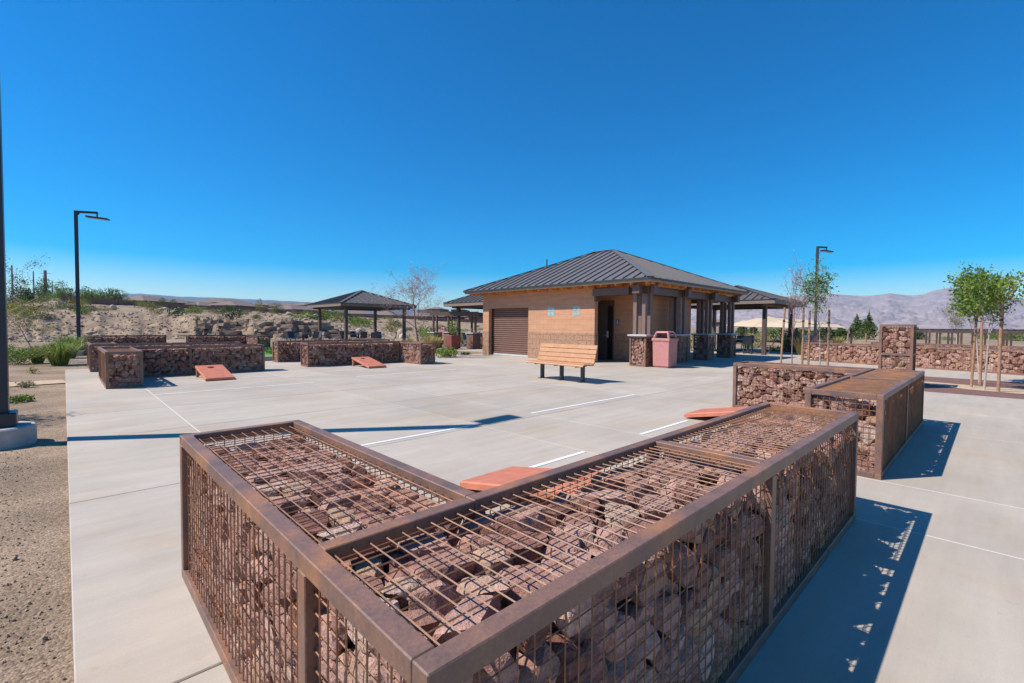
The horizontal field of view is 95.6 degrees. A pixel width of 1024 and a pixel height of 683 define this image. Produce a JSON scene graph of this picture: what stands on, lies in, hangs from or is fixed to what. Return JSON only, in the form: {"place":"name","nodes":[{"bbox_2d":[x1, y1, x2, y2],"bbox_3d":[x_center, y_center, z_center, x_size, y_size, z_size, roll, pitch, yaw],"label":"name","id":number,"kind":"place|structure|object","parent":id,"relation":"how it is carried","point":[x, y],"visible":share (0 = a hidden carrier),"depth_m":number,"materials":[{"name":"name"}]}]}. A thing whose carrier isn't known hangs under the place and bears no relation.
{"place":"outdoors","nodes":[
{"label":"outdoors","id":0,"kind":"place"},
{"bbox_2d":[0,379,65,682],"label":"gravel","id":1,"kind":"structure","parent":0,"point":[44,638],"depth_m":2.40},
{"bbox_2d":[65,380,73,676],"bbox_3d":[8.621,1.080,13.424,30.997,0.188,29.890,-1,3,-44],"label":"joint bed","id":2,"kind":"object","parent":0,"point":[70,566],"visible":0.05,"depth_m":2.38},
{"bbox_2d":[144,387,1023,559],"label":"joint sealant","id":3,"kind":"object","parent":2,"relation":"on","point":[681,442],"visible":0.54,"depth_m":3.64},
{"bbox_2d":[123,295,185,304],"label":"house","id":4,"kind":"structure","parent":0,"point":[156,299],"depth_m":185.70,"materials":[{"name":"paint"}]},
{"bbox_2d":[193,298,226,302],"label":"house","id":5,"kind":"structure","parent":0,"point":[215,300],"depth_m":223.10,"materials":[{"name":"paint"}]},
{"bbox_2d":[7,294,450,314],"bbox_3d":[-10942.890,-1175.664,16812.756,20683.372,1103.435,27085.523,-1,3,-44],"label":"distant mountains","id":6,"kind":"structure","parent":0,"point":[253,301],"depth_m":16414.71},
{"bbox_2d":[209,301,268,308],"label":"house","id":7,"kind":"structure","parent":0,"point":[238,304],"depth_m":206.95,"materials":[{"name":"paint"}]},
{"bbox_2d":[427,307,448,311],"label":"house","id":8,"kind":"structure","parent":0,"point":[439,309],"depth_m":507.24,"materials":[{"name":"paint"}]},
{"bbox_2d":[0,298,1023,682],"bbox_3d":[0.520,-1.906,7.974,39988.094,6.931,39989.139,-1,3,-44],"label":"ground","id":9,"kind":"structure","parent":0,"point":[44,494],"depth_m":3.91,"materials":[{"name":"soil"}]},
{"bbox_2d":[0,82,36,449],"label":"street lamp","id":10,"kind":"object","parent":9,"relation":"on","point":[15,432],"visible":1,"depth_m":5.23,"materials":[{"name":"metal"}]},
{"bbox_2d":[7,287,34,302],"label":"hillside shrub","id":11,"kind":"object","parent":9,"relation":"on","point":[16,291],"visible":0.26,"depth_m":73.73,"materials":[{"name":"green plant"}]},
{"bbox_2d":[9,394,35,403],"bbox_3d":[-8.674,1.013,8.157,0.378,0.160,0.418,1,2,9],"label":"plant","id":12,"kind":"object","parent":9,"relation":"on","point":[22,398],"visible":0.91,"depth_m":8.16,"materials":[{"name":"green plant"}]},
{"bbox_2d":[15,380,35,387],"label":"plant","id":13,"kind":"object","parent":9,"relation":"on","point":[22,384],"visible":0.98,"depth_m":9.99,"materials":[{"name":"green plant"}]},
{"bbox_2d":[8,342,44,364],"bbox_3d":[-16.603,0.399,15.618,1.492,0.766,1.336,-1,3,-44],"label":"green shrub","id":14,"kind":"object","parent":9,"relation":"on","point":[17,356],"visible":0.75,"depth_m":15.53,"materials":[{"name":"green plant"}]},
{"bbox_2d":[14,286,45,302],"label":"hillside shrub","id":15,"kind":"object","parent":9,"relation":"on","point":[28,295],"visible":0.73,"depth_m":65.83,"materials":[{"name":"green plant"}]},
{"bbox_2d":[7,296,58,347],"bbox_3d":[-19.883,-0.680,18.980,1.965,2.650,1.826,0,2,-8],"label":"leaning tree","id":16,"kind":"object","parent":9,"relation":"on","point":[18,317],"visible":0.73,"depth_m":18.93,"materials":[{"name":"green plant"}]},
{"bbox_2d":[26,345,45,362],"bbox_3d":[-16.324,0.411,16.048,1.283,0.665,1.246,-1,3,-44],"label":"grass clump","id":17,"kind":"object","parent":9,"relation":"on","point":[33,359],"visible":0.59,"depth_m":15.87,"materials":[{"name":"green plant"}]},
{"bbox_2d":[21,300,52,316],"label":"hillside shrub","id":18,"kind":"object","parent":9,"relation":"on","point":[33,308],"visible":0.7,"depth_m":44.02,"materials":[{"name":"green plant"}]},
{"bbox_2d":[9,379,64,386],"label":"sand path","id":19,"kind":"structure","parent":9,"relation":"on","point":[42,382],"depth_m":10.75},
{"bbox_2d":[5,251,69,327],"bbox_3d":[-17.788,-1.369,16.489,3.181,4.194,2.688,1,2,29],"label":"thin tree","id":20,"kind":"object","parent":9,"relation":"on","point":[19,288],"visible":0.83,"depth_m":16.50,"materials":[{"name":"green plant"}]},
{"bbox_2d":[33,277,52,295],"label":"distant tree","id":21,"kind":"object","parent":9,"relation":"on","point":[41,286],"visible":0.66,"depth_m":95.82,"materials":[{"name":"green plant"}]},
{"bbox_2d":[21,340,86,365],"bbox_3d":[-14.728,0.361,15.424,2.925,0.830,2.815,-1,3,-44],"label":"grass clump","id":22,"kind":"object","parent":9,"relation":"on","point":[57,354],"visible":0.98,"depth_m":15.12,"materials":[{"name":"plant"}]},
{"bbox_2d":[52,279,67,297],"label":"distant tree","id":23,"kind":"object","parent":9,"relation":"on","point":[56,288],"visible":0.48,"depth_m":99.59,"materials":[{"name":"green plant"}]},
{"bbox_2d":[50,300,70,309],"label":"hillside shrub","id":24,"kind":"object","parent":9,"relation":"on","point":[59,305],"visible":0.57,"depth_m":59.77,"materials":[{"name":"green plant"}]},
{"bbox_2d":[34,334,102,357],"bbox_3d":[-17.742,0.155,18.433,2.839,0.998,2.536,0,2,-14],"label":"grass clump","id":25,"kind":"object","parent":9,"relation":"on","point":[72,341],"visible":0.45,"depth_m":18.43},
{"bbox_2d":[62,296,89,309],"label":"hillside shrub","id":26,"kind":"object","parent":9,"relation":"on","point":[74,304],"visible":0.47,"depth_m":55.94,"materials":[{"name":"green plant"}]},
{"bbox_2d":[74,210,109,355],"bbox_3d":[-18.299,-2.509,20.122,1.425,6.225,0.610,0,2,-22],"label":"street lamp","id":27,"kind":"object","parent":9,"relation":"on","point":[77,281],"visible":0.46,"depth_m":19.93,"materials":[{"name":"metal"}]},
{"bbox_2d":[82,335,165,354],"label":"gabion wall","id":28,"kind":"structure","parent":9,"relation":"on","point":[132,338],"depth_m":22.63,"materials":[{"name":"metal"}]},
{"bbox_2d":[144,301,157,312],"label":"hillside shrub","id":29,"kind":"object","parent":9,"relation":"on","point":[152,306],"visible":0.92,"depth_m":61.85,"materials":[{"name":"green plant"}]},
{"bbox_2d":[163,306,190,316],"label":"hillside shrub","id":30,"kind":"object","parent":9,"relation":"on","point":[178,311],"visible":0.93,"depth_m":52.04,"materials":[{"name":"green plant"}]},
{"bbox_2d":[186,335,270,349],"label":"gabion wall","id":31,"kind":"structure","parent":9,"relation":"on","point":[256,339],"depth_m":24.47,"materials":[{"name":"metal"}]},
{"bbox_2d":[217,308,245,319],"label":"hillside shrub","id":32,"kind":"object","parent":9,"relation":"on","point":[233,313],"visible":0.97,"depth_m":48.30,"materials":[{"name":"green plant"}]},
{"bbox_2d":[7,303,480,342],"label":"slope rubble","id":33,"kind":"object","parent":9,"relation":"on","point":[10,338],"visible":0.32,"depth_m":46.07,"materials":[{"name":"stone"}]},
{"bbox_2d":[254,298,264,313],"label":"hillside shrub","id":34,"kind":"object","parent":9,"relation":"on","point":[260,305],"visible":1,"depth_m":61.90,"materials":[{"name":"green plant"}]},
{"bbox_2d":[180,319,349,338],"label":"rock ledge","id":35,"kind":"object","parent":9,"relation":"on","point":[298,328],"visible":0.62,"depth_m":46.17,"materials":[{"name":"stone"}]},
{"bbox_2d":[60,293,482,322],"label":"block wall","id":36,"kind":"structure","parent":9,"relation":"on","point":[63,296],"depth_m":161.32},
{"bbox_2d":[268,305,330,311],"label":"house","id":37,"kind":"structure","parent":9,"relation":"on","point":[295,307],"depth_m":216.57,"materials":[{"name":"paint"}]},
{"bbox_2d":[283,331,321,339],"bbox_3d":[-13.493,-0.194,30.023,2.136,0.920,2.136,0,2,-16],"label":"picnic table","id":38,"kind":"object","parent":9,"relation":"on","point":[290,335],"visible":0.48,"depth_m":29.98,"materials":[{"name":"black"}]},
{"bbox_2d":[295,312,317,319],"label":"hillside shrub","id":39,"kind":"object","parent":9,"relation":"on","point":[310,315],"visible":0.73,"depth_m":53.64,"materials":[{"name":"green plant"}]},
{"bbox_2d":[348,314,368,325],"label":"hillside shrub","id":40,"kind":"object","parent":9,"relation":"on","point":[358,320],"visible":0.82,"depth_m":59.91,"materials":[{"name":"green plant"}]},
{"bbox_2d":[355,332,396,339],"bbox_3d":[-8.620,-0.142,29.524,2.136,0.920,2.136,2,2,34],"label":"picnic table","id":41,"kind":"object","parent":9,"relation":"on","point":[375,335],"visible":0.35,"depth_m":28.73,"materials":[{"name":"black"}]},
{"bbox_2d":[372,311,401,314],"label":"house","id":42,"kind":"structure","parent":9,"relation":"on","point":[385,313],"depth_m":244.11,"materials":[{"name":"paint"}]},
{"bbox_2d":[385,320,399,331],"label":"hillside shrub","id":43,"kind":"object","parent":9,"relation":"on","point":[391,328],"visible":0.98,"depth_m":57.91,"materials":[{"name":"green plant"}]},
{"bbox_2d":[370,261,443,340],"bbox_3d":[-4.530,-1.474,20.451,3.324,4.365,4.287,1,2,15],"label":"bare tree","id":44,"kind":"object","parent":9,"relation":"on","point":[416,287],"visible":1,"depth_m":20.43,"materials":[{"name":"brown plant"}]},
{"bbox_2d":[435,345,459,357],"bbox_3d":[-2.800,0.459,20.003,1.093,0.580,1.260,1,2,15],"label":"shrub","id":45,"kind":"object","parent":9,"relation":"on","point":[444,352],"visible":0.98,"depth_m":19.82,"materials":[{"name":"green plant"}]},
{"bbox_2d":[440,347,481,351],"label":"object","id":46,"kind":"object","parent":9,"relation":"on","point":[465,349],"visible":0.05,"depth_m":26.79,"materials":[{"name":"concrete"}]},
{"bbox_2d":[338,331,377,339],"bbox_3d":[-10.418,-0.221,31.523,2.136,0.920,2.136,1,2,11],"label":"picnic table","id":47,"kind":"object","parent":46,"relation":"on","point":[362,334],"visible":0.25,"depth_m":30.84,"materials":[{"name":"black"}]},
{"bbox_2d":[306,290,416,339],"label":"pavilion","id":48,"kind":"structure","parent":46,"relation":"on","point":[360,300],"depth_m":32.12,"materials":[{"name":"metal"}]},
{"bbox_2d":[445,320,459,348],"bbox_3d":[-3.445,-0.412,26.990,0.931,1.703,0.836,-1,3,-44],"label":"planter box","id":49,"kind":"object","parent":46,"relation":"on","point":[452,340],"visible":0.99,"depth_m":26.79,"materials":[{"name":"red concrete"}]},
{"bbox_2d":[427,312,482,348],"bbox_3d":[-3.166,-0.725,29.020,3.539,2.200,2.966,1,2,19],"label":"pergola","id":50,"kind":"object","parent":46,"relation":"on","point":[472,342],"visible":0.66,"depth_m":27.81,"materials":[{"name":"brown paint"}]},
{"bbox_2d":[443,295,482,347],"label":"pavilion","id":51,"kind":"structure","parent":46,"relation":"on","point":[470,302],"depth_m":27.42,"materials":[{"name":"metal"}]},
{"bbox_2d":[734,327,748,336],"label":"background tree","id":52,"kind":"object","parent":9,"relation":"on","point":[741,331],"visible":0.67,"depth_m":74.51,"materials":[{"name":"green plant"}]},
{"bbox_2d":[756,327,785,340],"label":"background tree","id":53,"kind":"object","parent":9,"relation":"on","point":[772,333],"visible":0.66,"depth_m":54.63,"materials":[{"name":"green plant"}]},
{"bbox_2d":[718,316,827,342],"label":"shade canopy","id":54,"kind":"object","parent":9,"relation":"on","point":[753,323],"visible":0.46,"depth_m":48.34,"materials":[{"name":"beige fabric"}]},
{"bbox_2d":[745,319,852,342],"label":"shade canopy","id":55,"kind":"object","parent":9,"relation":"on","point":[780,324],"visible":0.56,"depth_m":41.60,"materials":[{"name":"beige fabric"}]},
{"bbox_2d":[814,246,833,334],"bbox_3d":[18.229,-2.477,27.389,1.425,6.225,0.609,0,2,-19],"label":"street lamp","id":56,"kind":"object","parent":9,"relation":"on","point":[817,255],"visible":0.3,"depth_m":27.20,"materials":[{"name":"metal"}]},
{"bbox_2d":[817,327,844,341],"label":"background tree","id":57,"kind":"object","parent":9,"relation":"on","point":[833,333],"visible":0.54,"depth_m":49.53,"materials":[{"name":"green plant"}]},
{"bbox_2d":[825,335,853,342],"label":"grass clump","id":58,"kind":"object","parent":9,"relation":"on","point":[839,340],"visible":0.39,"depth_m":26.83,"materials":[{"name":"plant"}]},
{"bbox_2d":[831,324,856,340],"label":"background tree","id":59,"kind":"object","parent":9,"relation":"on","point":[841,332],"visible":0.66,"depth_m":53.47,"materials":[{"name":"green plant"}]},
{"bbox_2d":[848,314,863,338],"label":"background tree","id":60,"kind":"object","parent":9,"relation":"on","point":[856,325],"visible":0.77,"depth_m":61.62,"materials":[{"name":"green plant"}]},
{"bbox_2d":[857,310,878,339],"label":"background tree","id":61,"kind":"object","parent":9,"relation":"on","point":[868,324],"visible":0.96,"depth_m":59.66,"materials":[{"name":"green plant"}]},
{"bbox_2d":[937,305,974,343],"bbox_3d":[34.362,-1.239,36.059,2.188,3.424,2.323,0,2,2],"label":"sparse tree","id":62,"kind":"object","parent":9,"relation":"on","point":[954,320],"visible":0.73,"depth_m":36.01,"materials":[{"name":"green plant"}]},
{"bbox_2d":[917,329,1023,347],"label":"shade trellis","id":63,"kind":"object","parent":9,"relation":"on","point":[1011,332],"visible":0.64,"depth_m":29.41,"materials":[{"name":"metal"}]},
{"bbox_2d":[924,376,1023,398],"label":"gravel bed","id":64,"kind":"object","parent":9,"relation":"on","point":[952,390],"depth_m":10.93,"materials":[{"name":"gravel"}]},
{"bbox_2d":[780,307,792,362],"bbox_3d":[7.285,0.074,12.335,0.354,1.952,0.055,0,2,1],"label":"tree stake","id":65,"kind":"object","parent":64,"relation":"on","point":[782,339],"visible":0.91,"depth_m":12.31,"materials":[{"name":"brown wood"}]},
{"bbox_2d":[780,254,812,363],"bbox_3d":[7.465,-0.687,12.333,0.905,3.437,0.822,-1,3,-44],"label":"young tree","id":66,"kind":"object","parent":64,"relation":"on","point":[796,284],"visible":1,"depth_m":12.26,"materials":[{"name":"green plant"}]},
{"bbox_2d":[794,308,804,363],"bbox_3d":[7.604,0.077,12.340,0.289,1.950,0.055,0,2,1],"label":"tree stake","id":67,"kind":"object","parent":64,"relation":"on","point":[802,347],"visible":0.91,"depth_m":12.32,"materials":[{"name":"brown wood"}]},
{"bbox_2d":[807,311,817,364],"bbox_3d":[8.018,0.120,12.337,0.330,1.870,0.055,0,2,1],"label":"tree stake","id":68,"kind":"object","parent":64,"relation":"on","point":[808,352],"visible":0.91,"depth_m":12.32,"materials":[{"name":"brown wood"}]},
{"bbox_2d":[789,253,839,364],"bbox_3d":[8.103,-0.662,12.360,1.244,3.395,1.080,-1,2,-27],"label":"young tree","id":69,"kind":"object","parent":64,"relation":"on","point":[821,285],"visible":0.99,"depth_m":12.29,"materials":[{"name":"green plant"}]},
{"bbox_2d":[822,310,829,365],"bbox_3d":[8.304,0.107,12.341,0.248,1.900,0.055,0,2,1],"label":"tree stake","id":70,"kind":"object","parent":64,"relation":"on","point":[828,337],"visible":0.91,"depth_m":12.31,"materials":[{"name":"brown wood"}]},
{"bbox_2d":[924,381,1023,393],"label":"sand wash","id":71,"kind":"object","parent":64,"relation":"on","point":[1007,390],"visible":0.44,"depth_m":10.89},
{"bbox_2d":[947,264,1023,389],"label":"young tree","id":72,"kind":"object","parent":71,"relation":"on","point":[993,292],"visible":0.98,"depth_m":10.28,"materials":[{"name":"green plant"}]},
{"bbox_2d":[988,303,1003,391],"bbox_3d":[10.729,0.151,10.325,0.067,1.980,0.331,1,2,9],"label":"tree stake","id":73,"kind":"object","parent":71,"relation":"on","point":[999,351],"visible":0.91,"depth_m":10.18,"materials":[{"name":"brown wood"}]},
{"bbox_2d":[943,260,1008,383],"bbox_3d":[11.664,-0.496,11.728,1.559,3.157,1.256,-1,3,-44],"label":"young tree","id":74,"kind":"object","parent":64,"relation":"on","point":[960,279],"visible":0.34,"depth_m":11.75,"materials":[{"name":"green plant"}]},
{"bbox_2d":[970,311,985,386],"bbox_3d":[10.800,0.136,10.782,0.117,1.982,0.518,2,2,30],"label":"tree stake","id":75,"kind":"object","parent":64,"relation":"in","point":[973,352],"visible":0.78,"depth_m":10.95,"materials":[{"name":"brown wood"}]},
{"bbox_2d":[979,306,983,384],"bbox_3d":[11.650,0.083,11.531,0.430,2.050,0.071,-1,3,-44],"label":"tree stake","id":76,"kind":"object","parent":64,"relation":"on","point":[981,353],"visible":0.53,"depth_m":11.40,"materials":[{"name":"brown wood"}]},
{"bbox_2d":[995,328,1023,340],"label":"background tree","id":77,"kind":"object","parent":9,"relation":"on","point":[1016,337],"visible":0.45,"depth_m":59.63,"materials":[{"name":"green plant"}]},
{"bbox_2d":[0,0,1023,312],"label":"sky","id":78,"kind":"structure","parent":0,"point":[278,150],"materials":[{"name":"blue"}]},
{"bbox_2d":[65,348,1023,682],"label":"plaza","id":79,"kind":"structure","parent":0,"point":[875,602],"depth_m":4.02,"materials":[{"name":"concrete"}]},
{"bbox_2d":[87,342,240,371],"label":"gabion wall","id":80,"kind":"structure","parent":79,"relation":"on","point":[92,356],"depth_m":13.70,"materials":[{"name":"stone"}]},
{"bbox_2d":[98,344,264,388],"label":"gabion wall","id":81,"kind":"structure","parent":79,"relation":"on","point":[126,367],"depth_m":12.00,"materials":[{"name":"stone"}]},
{"bbox_2d":[195,365,234,380],"bbox_3d":[-7.392,0.771,11.547,0.610,0.293,1.207,-1,3,-44],"label":"cornhole board","id":82,"kind":"object","parent":79,"relation":"on","point":[212,372],"visible":1,"depth_m":11.44,"materials":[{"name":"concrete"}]},
{"bbox_2d":[272,338,389,361],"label":"gabion wall","id":83,"kind":"structure","parent":79,"relation":"on","point":[286,350],"depth_m":16.98,"materials":[{"name":"stone"}]},
{"bbox_2d":[300,341,434,366],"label":"gabion wall","id":84,"kind":"structure","parent":79,"relation":"on","point":[315,354],"depth_m":16.13,"materials":[{"name":"stone"}]},
{"bbox_2d":[351,357,385,367],"bbox_3d":[-4.646,0.676,15.067,0.610,0.293,1.207,-1,3,-44],"label":"cornhole board","id":85,"kind":"object","parent":79,"relation":"on","point":[368,362],"visible":1,"depth_m":14.98,"materials":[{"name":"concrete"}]},
{"bbox_2d":[155,365,688,466],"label":"court lines","id":86,"kind":"object","parent":79,"relation":"on","point":[557,459],"visible":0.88,"depth_m":6.22,"materials":[{"name":"paint"}]},
{"bbox_2d":[179,402,858,682],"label":"gabion wall","id":87,"kind":"structure","parent":79,"relation":"on","point":[304,559],"depth_m":1.57,"materials":[{"name":"stone"}]},
{"bbox_2d":[460,466,609,498],"bbox_3d":[0.206,1.087,3.612,0.610,0.293,1.207,-1,3,-44],"label":"cornhole board","id":88,"kind":"object","parent":79,"relation":"on","point":[483,482],"visible":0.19,"depth_m":3.72,"materials":[{"name":"wood"}]},
{"bbox_2d":[526,343,597,382],"bbox_3d":[1.242,0.525,11.733,0.658,0.900,1.850,-1,3,-44],"label":"park bench","id":89,"kind":"object","parent":79,"relation":"on","point":[544,357],"visible":1,"depth_m":11.72,"materials":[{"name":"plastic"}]},
{"bbox_2d":[463,249,749,362],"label":"restroom building","id":90,"kind":"structure","parent":79,"relation":"on","point":[606,302],"depth_m":18.90,"materials":[{"name":"beige brick"}]},
{"bbox_2d":[598,305,612,359],"bbox_3d":[3.774,-0.384,19.135,0.123,2.248,0.896,-1,3,-44],"label":"door","id":91,"kind":"structure","parent":90,"relation":"in","point":[605,312],"depth_m":19.10,"materials":[{"name":"grey paint"}]},
{"bbox_2d":[627,334,656,366],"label":"gabion pier","id":92,"kind":"structure","parent":79,"relation":"on","point":[640,351],"depth_m":16.01,"materials":[{"name":"stone"}]},
{"bbox_2d":[652,331,678,367],"bbox_3d":[5.171,0.263,15.707,0.653,1.220,0.653,-1,3,-44],"label":"litter bin","id":93,"kind":"object","parent":79,"relation":"on","point":[665,352],"visible":1,"depth_m":15.51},
{"bbox_2d":[663,334,690,362],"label":"gabion pier","id":94,"kind":"structure","parent":79,"relation":"on","point":[682,350],"depth_m":17.71,"materials":[{"name":"stone"}]},
{"bbox_2d":[692,333,715,359],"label":"gabion pier","id":95,"kind":"structure","parent":79,"relation":"on","point":[703,349],"depth_m":19.46,"materials":[{"name":"stone"}]},
{"bbox_2d":[715,333,737,357],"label":"gabion pier","id":96,"kind":"structure","parent":79,"relation":"on","point":[726,345],"depth_m":21.12,"materials":[{"name":"stone"}]},
{"bbox_2d":[684,406,782,417],"bbox_3d":[3.197,1.008,6.689,0.610,0.293,1.207,-1,3,-44],"label":"cornhole board","id":97,"kind":"object","parent":79,"relation":"on","point":[711,412],"visible":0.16,"depth_m":6.74,"materials":[{"name":"wood"}]},
{"bbox_2d":[714,335,753,350],"bbox_3d":[13.022,0.078,27.712,2.136,0.920,2.136,-1,3,-45],"label":"picnic table","id":98,"kind":"object","parent":79,"relation":"on","point":[739,341],"visible":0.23,"depth_m":26.59,"materials":[{"name":"black"}]},
{"bbox_2d":[691,285,806,354],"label":"pavilion","id":99,"kind":"structure","parent":79,"relation":"on","point":[758,299],"depth_m":24.20,"materials":[{"name":"metal"}]},
{"bbox_2d":[736,336,775,353],"bbox_3d":[12.615,0.170,24.822,2.136,0.920,2.136,0,2,-16],"label":"picnic table","id":100,"kind":"object","parent":79,"relation":"on","point":[747,341],"visible":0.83,"depth_m":24.00,"materials":[{"name":"black"}]},
{"bbox_2d":[774,333,787,351],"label":"grass clump","id":101,"kind":"object","parent":79,"relation":"on","point":[785,346],"visible":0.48,"depth_m":26.84,"materials":[{"name":"plant"}]},
{"bbox_2d":[784,330,801,351],"bbox_3d":[16.156,-0.086,26.486,2.411,1.455,2.333,0,2,-7],"label":"grass clump","id":102,"kind":"object","parent":79,"relation":"on","point":[796,332],"visible":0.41,"depth_m":26.28,"materials":[{"name":"green plant"}]},
{"bbox_2d":[787,335,814,354],"bbox_3d":[14.563,0.184,23.496,1.961,1.086,1.678,-1,3,-44],"label":"grass clump","id":103,"kind":"object","parent":79,"relation":"on","point":[797,345],"visible":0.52,"depth_m":23.38,"materials":[{"name":"plant"}]},
{"bbox_2d":[801,331,817,341],"bbox_3d":[16.050,0.037,25.057,0.653,1.220,0.653,-1,3,-44],"label":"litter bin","id":104,"kind":"object","parent":79,"relation":"on","point":[813,336],"visible":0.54,"depth_m":24.75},
{"bbox_2d":[732,361,924,479],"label":"gabion wall","id":105,"kind":"structure","parent":79,"relation":"on","point":[887,405],"depth_m":5.34,"materials":[{"name":"stone"}]},
{"bbox_2d":[801,342,1023,375],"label":"gabion wall","id":106,"kind":"structure","parent":79,"relation":"on","point":[956,359],"depth_m":15.69,"materials":[{"name":"stone"}]},
{"bbox_2d":[871,342,1023,350],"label":"fence","id":107,"kind":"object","parent":79,"relation":"on","point":[971,346],"depth_m":17.19,"materials":[{"name":"metal"}]},
{"bbox_2d":[691,288,1023,328],"bbox_3d":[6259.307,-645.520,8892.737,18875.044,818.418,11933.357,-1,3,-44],"label":"mountain range","id":108,"kind":"structure","parent":0,"point":[922,311],"depth_m":5960.08,"materials":[{"name":"stone"}]},
{"bbox_2d":[878,324,916,369],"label":"gabion wall","id":109,"kind":"structure","parent":0,"point":[897,342],"depth_m":10.90,"materials":[{"name":"stone"}]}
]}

